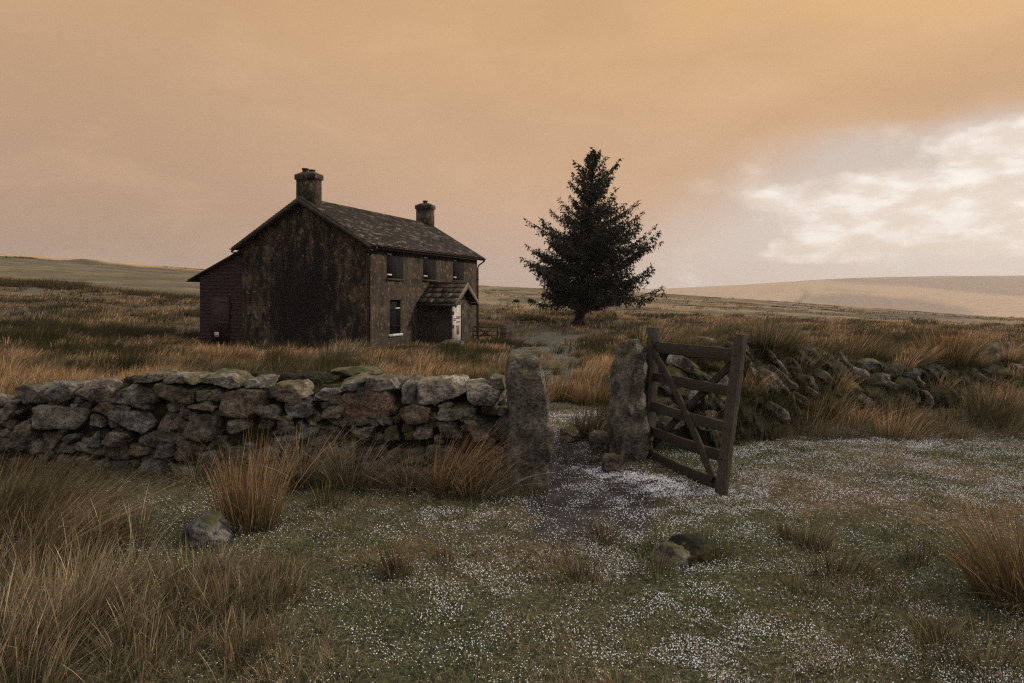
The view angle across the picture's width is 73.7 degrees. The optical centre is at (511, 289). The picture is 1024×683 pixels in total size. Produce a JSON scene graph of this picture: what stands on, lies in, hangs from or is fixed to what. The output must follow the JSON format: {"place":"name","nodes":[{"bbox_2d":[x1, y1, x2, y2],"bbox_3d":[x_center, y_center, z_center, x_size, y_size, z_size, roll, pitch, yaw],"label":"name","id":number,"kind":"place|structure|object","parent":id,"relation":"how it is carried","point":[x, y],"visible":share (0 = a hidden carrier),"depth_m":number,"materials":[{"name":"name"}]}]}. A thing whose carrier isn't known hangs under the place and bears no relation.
{"place":"outdoors","nodes":[
{"label":"outdoors","id":0,"kind":"place"},
{"bbox_2d":[104,574,135,597],"bbox_3d":[-2.152,1.641,3.750,0.162,0.134,0.157,0,0,-10],"label":"boulder","id":1,"kind":"object","parent":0,"point":[121,584],"visible":0.2,"depth_m":3.71,"materials":[{"name":"stone"}]},
{"bbox_2d":[212,555,251,580],"bbox_3d":[-1.636,1.638,4.000,0.216,0.124,0.184,0,0,26],"label":"boulder","id":2,"kind":"object","parent":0,"point":[242,564],"visible":0.37,"depth_m":3.97,"materials":[{"name":"stone"}]},
{"bbox_2d":[0,254,1023,682],"bbox_3d":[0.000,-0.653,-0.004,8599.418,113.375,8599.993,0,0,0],"label":"ground","id":3,"kind":"structure","parent":0,"point":[978,296],"depth_m":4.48,"materials":[{"name":"green plant"}]},
{"bbox_2d":[0,539,118,677],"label":"rush tussock","id":4,"kind":"object","parent":3,"relation":"on","point":[20,620],"visible":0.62,"depth_m":3.07,"materials":[{"name":"brown plant"}]},
{"bbox_2d":[0,611,134,682],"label":"rush tussock","id":5,"kind":"object","parent":3,"relation":"on","point":[45,680],"visible":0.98,"depth_m":2.84,"materials":[{"name":"brown plant"}]},
{"bbox_2d":[0,443,146,543],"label":"rush tussock","id":6,"kind":"object","parent":3,"relation":"on","point":[28,502],"visible":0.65,"depth_m":4.70,"materials":[{"name":"brown plant"}]},
{"bbox_2d":[0,444,150,512],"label":"rush tussock","id":7,"kind":"object","parent":3,"relation":"on","point":[54,475],"visible":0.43,"depth_m":5.23,"materials":[{"name":"brown plant"}]},
{"bbox_2d":[0,526,159,648],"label":"rush tussock","id":8,"kind":"object","parent":3,"relation":"on","point":[85,615],"visible":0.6,"depth_m":3.27,"materials":[{"name":"brown plant"}]},
{"bbox_2d":[3,489,179,584],"bbox_3d":[-2.630,1.439,4.010,1.307,0.522,0.926,0,0,0],"label":"rush tussock","id":9,"kind":"object","parent":3,"relation":"on","point":[51,547],"visible":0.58,"depth_m":4.05,"materials":[{"name":"brown plant"}]},
{"bbox_2d":[32,535,165,628],"bbox_3d":[-2.058,1.472,3.397,0.790,0.434,0.582,0,0,23],"label":"rush tussock","id":10,"kind":"object","parent":3,"relation":"on","point":[96,596],"visible":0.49,"depth_m":3.46,"materials":[{"name":"brown plant"}]},
{"bbox_2d":[14,462,216,554],"bbox_3d":[-2.572,1.432,4.479,1.532,0.526,1.149,0,0,-15],"label":"rush tussock","id":11,"kind":"object","parent":3,"relation":"on","point":[99,506],"visible":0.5,"depth_m":4.50,"materials":[{"name":"brown plant"}]},
{"bbox_2d":[54,584,277,682],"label":"rush tussock","id":12,"kind":"object","parent":3,"relation":"on","point":[115,658],"visible":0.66,"depth_m":3.11,"materials":[{"name":"brown plant"}]},
{"bbox_2d":[106,535,244,623],"bbox_3d":[-1.769,1.518,3.577,0.681,0.355,0.745,0,0,-43],"label":"rush tussock","id":13,"kind":"object","parent":3,"relation":"on","point":[166,589],"visible":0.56,"depth_m":3.59,"materials":[{"name":"brown plant"}]},
{"bbox_2d":[181,510,233,547],"bbox_3d":[-2.019,1.614,4.548,0.338,0.247,0.284,0,0,25],"label":"boulder","id":14,"kind":"object","parent":3,"relation":"on","point":[195,529],"visible":0.77,"depth_m":4.44,"materials":[{"name":"stone"}]},
{"bbox_2d":[155,526,260,598],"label":"rush tussock","id":15,"kind":"object","parent":3,"relation":"on","point":[192,569],"visible":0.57,"depth_m":3.82,"materials":[{"name":"brown plant"}]},
{"bbox_2d":[156,449,294,521],"bbox_3d":[-2.106,1.398,4.998,1.211,0.577,0.784,0,0,0],"label":"rush tussock","id":16,"kind":"object","parent":3,"relation":"on","point":[221,492],"visible":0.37,"depth_m":4.93,"materials":[{"name":"brown plant"}]},
{"bbox_2d":[180,545,286,626],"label":"rush tussock","id":17,"kind":"object","parent":3,"relation":"on","point":[222,596],"visible":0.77,"depth_m":3.51,"materials":[{"name":"brown plant"}]},
{"bbox_2d":[210,340,258,360],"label":"rush tussock","id":18,"kind":"object","parent":3,"relation":"on","point":[235,354],"visible":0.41,"depth_m":19.41,"materials":[{"name":"brown plant"}]},
{"bbox_2d":[189,602,288,674],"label":"rush tussock","id":19,"kind":"object","parent":3,"relation":"on","point":[254,643],"visible":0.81,"depth_m":3.07,"materials":[{"name":"brown plant"}]},
{"bbox_2d":[0,365,508,479],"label":"dry stone wall","id":20,"kind":"structure","parent":3,"relation":"on","point":[170,415],"depth_m":6.19,"materials":[{"name":"stone"}]},
{"bbox_2d":[175,421,344,536],"bbox_3d":[-1.701,1.281,4.744,1.264,0.805,1.320,0,0,0],"label":"rush tussock","id":21,"kind":"object","parent":3,"relation":"on","point":[250,516],"visible":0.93,"depth_m":4.68,"materials":[{"name":"brown plant"}]},
{"bbox_2d":[209,546,332,617],"bbox_3d":[-1.301,1.523,3.547,0.630,0.334,0.597,0,0,-44],"label":"rush tussock","id":22,"kind":"object","parent":3,"relation":"on","point":[275,595],"visible":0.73,"depth_m":3.57,"materials":[{"name":"brown plant"}]},
{"bbox_2d":[250,341,307,361],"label":"rush tussock","id":23,"kind":"object","parent":3,"relation":"on","point":[290,348],"visible":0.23,"depth_m":20.38,"materials":[{"name":"brown plant"}]},
{"bbox_2d":[263,420,377,490],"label":"rush tussock","id":24,"kind":"object","parent":3,"relation":"on","point":[312,479],"visible":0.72,"depth_m":5.79,"materials":[{"name":"brown plant"}]},
{"bbox_2d":[315,619,330,632],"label":"rush tussock","id":25,"kind":"object","parent":3,"relation":"on","point":[321,629],"visible":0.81,"depth_m":3.31,"materials":[{"name":"brown"}]},
{"bbox_2d":[301,477,355,510],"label":"rush tussock","id":26,"kind":"object","parent":3,"relation":"on","point":[328,496],"visible":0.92,"depth_m":5.27,"materials":[{"name":"brown"}]},
{"bbox_2d":[186,168,485,349],"bbox_3d":[-7.873,-0.565,37.242,11.930,9.970,13.795,0,0,19],"label":"farmhouse","id":27,"kind":"object","parent":3,"relation":"on","point":[307,264],"visible":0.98,"depth_m":31.57,"materials":[{"name":"stone"}]},
{"bbox_2d":[386,251,404,280],"bbox_3d":[-5.586,-1.099,32.267,0.305,1.378,1.760,0,0,19],"label":"window","id":28,"kind":"structure","parent":27,"relation":"in","point":[394,259],"depth_m":32.18,"materials":[{"name":"black glass"}]},
{"bbox_2d":[389,300,402,336],"bbox_3d":[-5.584,1.356,32.287,0.295,1.708,1.270,0,0,19],"label":"window","id":29,"kind":"structure","parent":27,"relation":"in","point":[394,325],"depth_m":32.28,"materials":[{"name":"black glass"}]},
{"bbox_2d":[423,255,438,281],"bbox_3d":[-4.364,-1.099,35.861,0.305,1.378,1.760,0,0,19],"label":"window","id":30,"kind":"structure","parent":27,"relation":"in","point":[429,262],"depth_m":35.78,"materials":[{"name":"black glass"}]},
{"bbox_2d":[452,258,465,281],"bbox_3d":[-3.153,-1.099,39.467,0.305,1.378,1.760,0,0,19],"label":"window","id":31,"kind":"structure","parent":27,"relation":"in","point":[458,264],"depth_m":39.43,"materials":[{"name":"black glass"}]},
{"bbox_2d":[314,340,368,358],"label":"rush tussock","id":32,"kind":"object","parent":3,"relation":"on","point":[341,349],"visible":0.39,"depth_m":21.92,"materials":[{"name":"brown"}]},
{"bbox_2d":[337,337,383,356],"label":"rush tussock","id":33,"kind":"object","parent":3,"relation":"on","point":[365,347],"visible":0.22,"depth_m":24.44,"materials":[{"name":"brown plant"}]},
{"bbox_2d":[307,428,431,493],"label":"rush tussock","id":34,"kind":"object","parent":3,"relation":"on","point":[342,475],"visible":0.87,"depth_m":5.68,"materials":[{"name":"brown plant"}]},
{"bbox_2d":[361,346,406,363],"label":"rush tussock","id":35,"kind":"object","parent":3,"relation":"on","point":[371,356],"visible":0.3,"depth_m":19.48,"materials":[{"name":"brown plant"}]},
{"bbox_2d":[361,536,419,580],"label":"rush tussock","id":36,"kind":"object","parent":3,"relation":"on","point":[393,566],"visible":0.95,"depth_m":4.01,"materials":[{"name":"brown plant"}]},
{"bbox_2d":[358,447,462,495],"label":"rush tussock","id":37,"kind":"object","parent":3,"relation":"on","point":[407,482],"visible":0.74,"depth_m":5.66,"materials":[{"name":"brown plant"}]},
{"bbox_2d":[428,541,464,562],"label":"rush tussock","id":38,"kind":"object","parent":3,"relation":"on","point":[445,553],"visible":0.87,"depth_m":4.22,"materials":[{"name":"brown plant"}]},
{"bbox_2d":[441,339,463,346],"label":"boulder","id":39,"kind":"object","parent":3,"relation":"on","point":[445,341],"visible":0.22,"depth_m":31.92,"materials":[{"name":"stone"}]},
{"bbox_2d":[398,426,536,500],"bbox_3d":[-0.257,1.387,5.553,1.557,0.611,1.156,0,0,0],"label":"rush tussock","id":40,"kind":"object","parent":3,"relation":"on","point":[439,492],"visible":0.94,"depth_m":5.57,"materials":[{"name":"brown plant"}]},
{"bbox_2d":[473,325,497,339],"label":"paddock gate","id":41,"kind":"structure","parent":3,"relation":"on","point":[485,331],"depth_m":40.52,"materials":[{"name":"brown wood"}]},
{"bbox_2d":[445,455,556,501],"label":"rush tussock","id":42,"kind":"object","parent":3,"relation":"on","point":[471,485],"visible":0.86,"depth_m":5.48,"materials":[{"name":"brown plant"}]},
{"bbox_2d":[500,324,507,338],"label":"granite post","id":43,"kind":"object","parent":3,"relation":"on","point":[504,331],"visible":0.62,"depth_m":40.13,"materials":[{"name":"grey stone"}]},
{"bbox_2d":[0,402,1023,682],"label":"rough grass","id":44,"kind":"structure","parent":3,"relation":"on","point":[830,432],"depth_m":3.78,"materials":[{"name":"brown plant"}]},
{"bbox_2d":[0,312,1023,441],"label":"moor grass","id":45,"kind":"structure","parent":3,"relation":"on","point":[106,345],"depth_m":15.35,"materials":[{"name":"brown plant"}]},
{"bbox_2d":[0,256,1023,340],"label":"distant moor grass","id":46,"kind":"structure","parent":3,"relation":"on","point":[553,316],"depth_m":61.57,"materials":[{"name":"brown plant"}]},
{"bbox_2d":[1,411,1023,682],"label":"hail","id":47,"kind":"object","parent":3,"relation":"on","point":[689,493],"visible":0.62,"depth_m":4.44,"materials":[{"name":"white"}]},
{"bbox_2d":[503,353,553,490],"bbox_3d":[0.143,1.269,5.864,0.409,1.437,0.372,0,0,-7],"label":"granite gatepost","id":48,"kind":"object","parent":3,"relation":"on","point":[527,402],"visible":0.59,"depth_m":5.72,"materials":[{"name":"grey stone"}]},
{"bbox_2d":[545,370,591,402],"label":"rush tussock","id":49,"kind":"object","parent":3,"relation":"on","point":[560,393],"visible":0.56,"depth_m":10.64,"materials":[{"name":"brown plant"}]},
{"bbox_2d":[559,426,579,442],"bbox_3d":[0.646,1.640,7.606,0.238,0.239,0.196,0,0,15],"label":"boulder","id":50,"kind":"object","parent":3,"relation":"on","point":[569,434],"visible":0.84,"depth_m":7.54,"materials":[{"name":"stone"}]},
{"bbox_2d":[558,551,605,584],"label":"rush tussock","id":51,"kind":"object","parent":3,"relation":"on","point":[586,572],"visible":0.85,"depth_m":3.95,"materials":[{"name":"brown plant"}]},
{"bbox_2d":[561,401,609,440],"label":"rush tussock","id":52,"kind":"object","parent":3,"relation":"on","point":[587,429],"visible":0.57,"depth_m":7.71,"materials":[{"name":"brown plant"}]},
{"bbox_2d":[563,372,610,406],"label":"rush tussock","id":53,"kind":"object","parent":3,"relation":"on","point":[579,398],"visible":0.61,"depth_m":10.23,"materials":[{"name":"brown plant"}]},
{"bbox_2d":[520,147,666,325],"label":"spruce tree","id":54,"kind":"object","parent":3,"relation":"on","point":[585,248],"visible":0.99,"depth_m":53.34,"materials":[{"name":"green plant"}]},
{"bbox_2d":[588,430,608,453],"bbox_3d":[0.928,1.621,7.149,0.244,0.292,0.228,0,0,-17],"label":"boulder","id":55,"kind":"object","parent":3,"relation":"on","point":[598,441],"visible":0.7,"depth_m":7.06,"materials":[{"name":"stone"}]},
{"bbox_2d":[574,509,633,545],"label":"rush tussock","id":56,"kind":"object","parent":3,"relation":"on","point":[599,530],"visible":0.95,"depth_m":4.61,"materials":[{"name":"brown"}]},
{"bbox_2d":[601,453,625,471],"bbox_3d":[0.953,1.656,6.451,0.231,0.205,0.170,0,0,17],"label":"boulder","id":57,"kind":"object","parent":3,"relation":"on","point":[612,462],"visible":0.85,"depth_m":6.39,"materials":[{"name":"stone"}]},
{"bbox_2d":[606,339,651,461],"bbox_3d":[1.164,1.242,6.847,0.370,1.480,0.480,0,0,-20],"label":"granite gatepost","id":58,"kind":"object","parent":3,"relation":"on","point":[629,434],"visible":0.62,"depth_m":6.72,"materials":[{"name":"grey stone"}]},
{"bbox_2d":[619,546,686,581],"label":"rush tussock","id":59,"kind":"object","parent":3,"relation":"on","point":[653,573],"visible":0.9,"depth_m":4.01,"materials":[{"name":"brown plant"}]},
{"bbox_2d":[640,521,680,550],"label":"rush tussock","id":60,"kind":"object","parent":3,"relation":"on","point":[660,541],"visible":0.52,"depth_m":4.46,"materials":[{"name":"brown"}]},
{"bbox_2d":[650,541,690,569],"bbox_3d":[1.004,1.651,4.225,0.285,0.148,0.234,0,0,-22],"label":"boulder","id":61,"kind":"object","parent":3,"relation":"on","point":[681,554],"visible":0.75,"depth_m":4.17,"materials":[{"name":"stone"}]},
{"bbox_2d":[668,533,718,567],"bbox_3d":[1.131,1.636,4.280,0.318,0.190,0.280,0,0,-21],"label":"boulder","id":62,"kind":"object","parent":3,"relation":"on","point":[700,552],"visible":0.64,"depth_m":4.21,"materials":[{"name":"grey stone"}]},
{"bbox_2d":[646,327,747,496],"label":"wooden gate","id":63,"kind":"structure","parent":3,"relation":"on","point":[734,356],"depth_m":5.96,"materials":[{"name":"brown wood"}]},
{"bbox_2d":[693,527,742,562],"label":"rush tussock","id":64,"kind":"object","parent":3,"relation":"on","point":[724,549],"visible":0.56,"depth_m":4.30,"materials":[{"name":"brown"}]},
{"bbox_2d":[767,516,814,544],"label":"rush tussock","id":65,"kind":"object","parent":3,"relation":"on","point":[786,531],"visible":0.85,"depth_m":4.56,"materials":[{"name":"brown"}]},
{"bbox_2d":[771,563,827,602],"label":"rush tussock","id":66,"kind":"object","parent":3,"relation":"on","point":[781,585],"visible":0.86,"depth_m":3.75,"materials":[{"name":"brown"}]},
{"bbox_2d":[790,508,855,553],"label":"rush tussock","id":67,"kind":"object","parent":3,"relation":"on","point":[821,538],"visible":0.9,"depth_m":4.39,"materials":[{"name":"brown"}]},
{"bbox_2d":[656,332,1023,448],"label":"stone bank","id":68,"kind":"structure","parent":3,"relation":"on","point":[785,396],"depth_m":8.20,"materials":[{"name":"stone"}]},
{"bbox_2d":[737,312,806,348],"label":"rush tussock","id":69,"kind":"object","parent":68,"relation":"on","point":[761,334],"visible":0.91,"depth_m":8.02,"materials":[{"name":"brown plant"}]},
{"bbox_2d":[809,381,871,420],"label":"rush tussock","id":70,"kind":"object","parent":68,"relation":"on","point":[837,408],"visible":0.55,"depth_m":8.19,"materials":[{"name":"brown plant"}]},
{"bbox_2d":[819,322,900,357],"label":"rush tussock","id":71,"kind":"object","parent":68,"relation":"on","point":[857,341],"visible":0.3,"depth_m":9.92,"materials":[{"name":"brown plant"}]},
{"bbox_2d":[908,323,1020,366],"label":"rush tussock","id":72,"kind":"object","parent":68,"relation":"on","point":[950,355],"visible":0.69,"depth_m":10.45,"materials":[{"name":"brown plant"}]},
{"bbox_2d":[795,535,903,588],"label":"rush tussock","id":73,"kind":"object","parent":3,"relation":"on","point":[829,565],"visible":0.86,"depth_m":3.98,"materials":[{"name":"brown plant"}]},
{"bbox_2d":[835,602,903,634],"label":"rush tussock","id":74,"kind":"object","parent":3,"relation":"on","point":[868,618],"visible":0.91,"depth_m":3.39,"materials":[{"name":"brown"}]},
{"bbox_2d":[863,391,946,425],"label":"rush tussock","id":75,"kind":"object","parent":3,"relation":"on","point":[898,410],"visible":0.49,"depth_m":8.58,"materials":[{"name":"brown plant"}]},
{"bbox_2d":[891,522,968,566],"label":"rush tussock","id":76,"kind":"object","parent":3,"relation":"on","point":[909,553],"visible":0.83,"depth_m":4.18,"materials":[{"name":"brown"}]},
{"bbox_2d":[894,601,974,651],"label":"rush tussock","id":77,"kind":"object","parent":3,"relation":"on","point":[937,626],"visible":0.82,"depth_m":3.26,"materials":[{"name":"brown"}]},
{"bbox_2d":[886,477,1023,614],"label":"rush tussock","id":78,"kind":"object","parent":3,"relation":"on","point":[1013,588],"visible":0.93,"depth_m":3.68,"materials":[{"name":"brown plant"}]},
{"bbox_2d":[894,611,1023,682],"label":"rush tussock","id":79,"kind":"object","parent":3,"relation":"on","point":[989,653],"visible":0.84,"depth_m":3.03,"materials":[{"name":"brown plant"}]},
{"bbox_2d":[951,385,1023,419],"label":"rush tussock","id":80,"kind":"object","parent":3,"relation":"on","point":[979,406],"visible":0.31,"depth_m":8.94,"materials":[{"name":"brown plant"}]},
{"bbox_2d":[0,0,1023,288],"label":"sky","id":81,"kind":"structure","parent":0,"point":[764,141],"materials":[{"name":"orange"}]}
]}

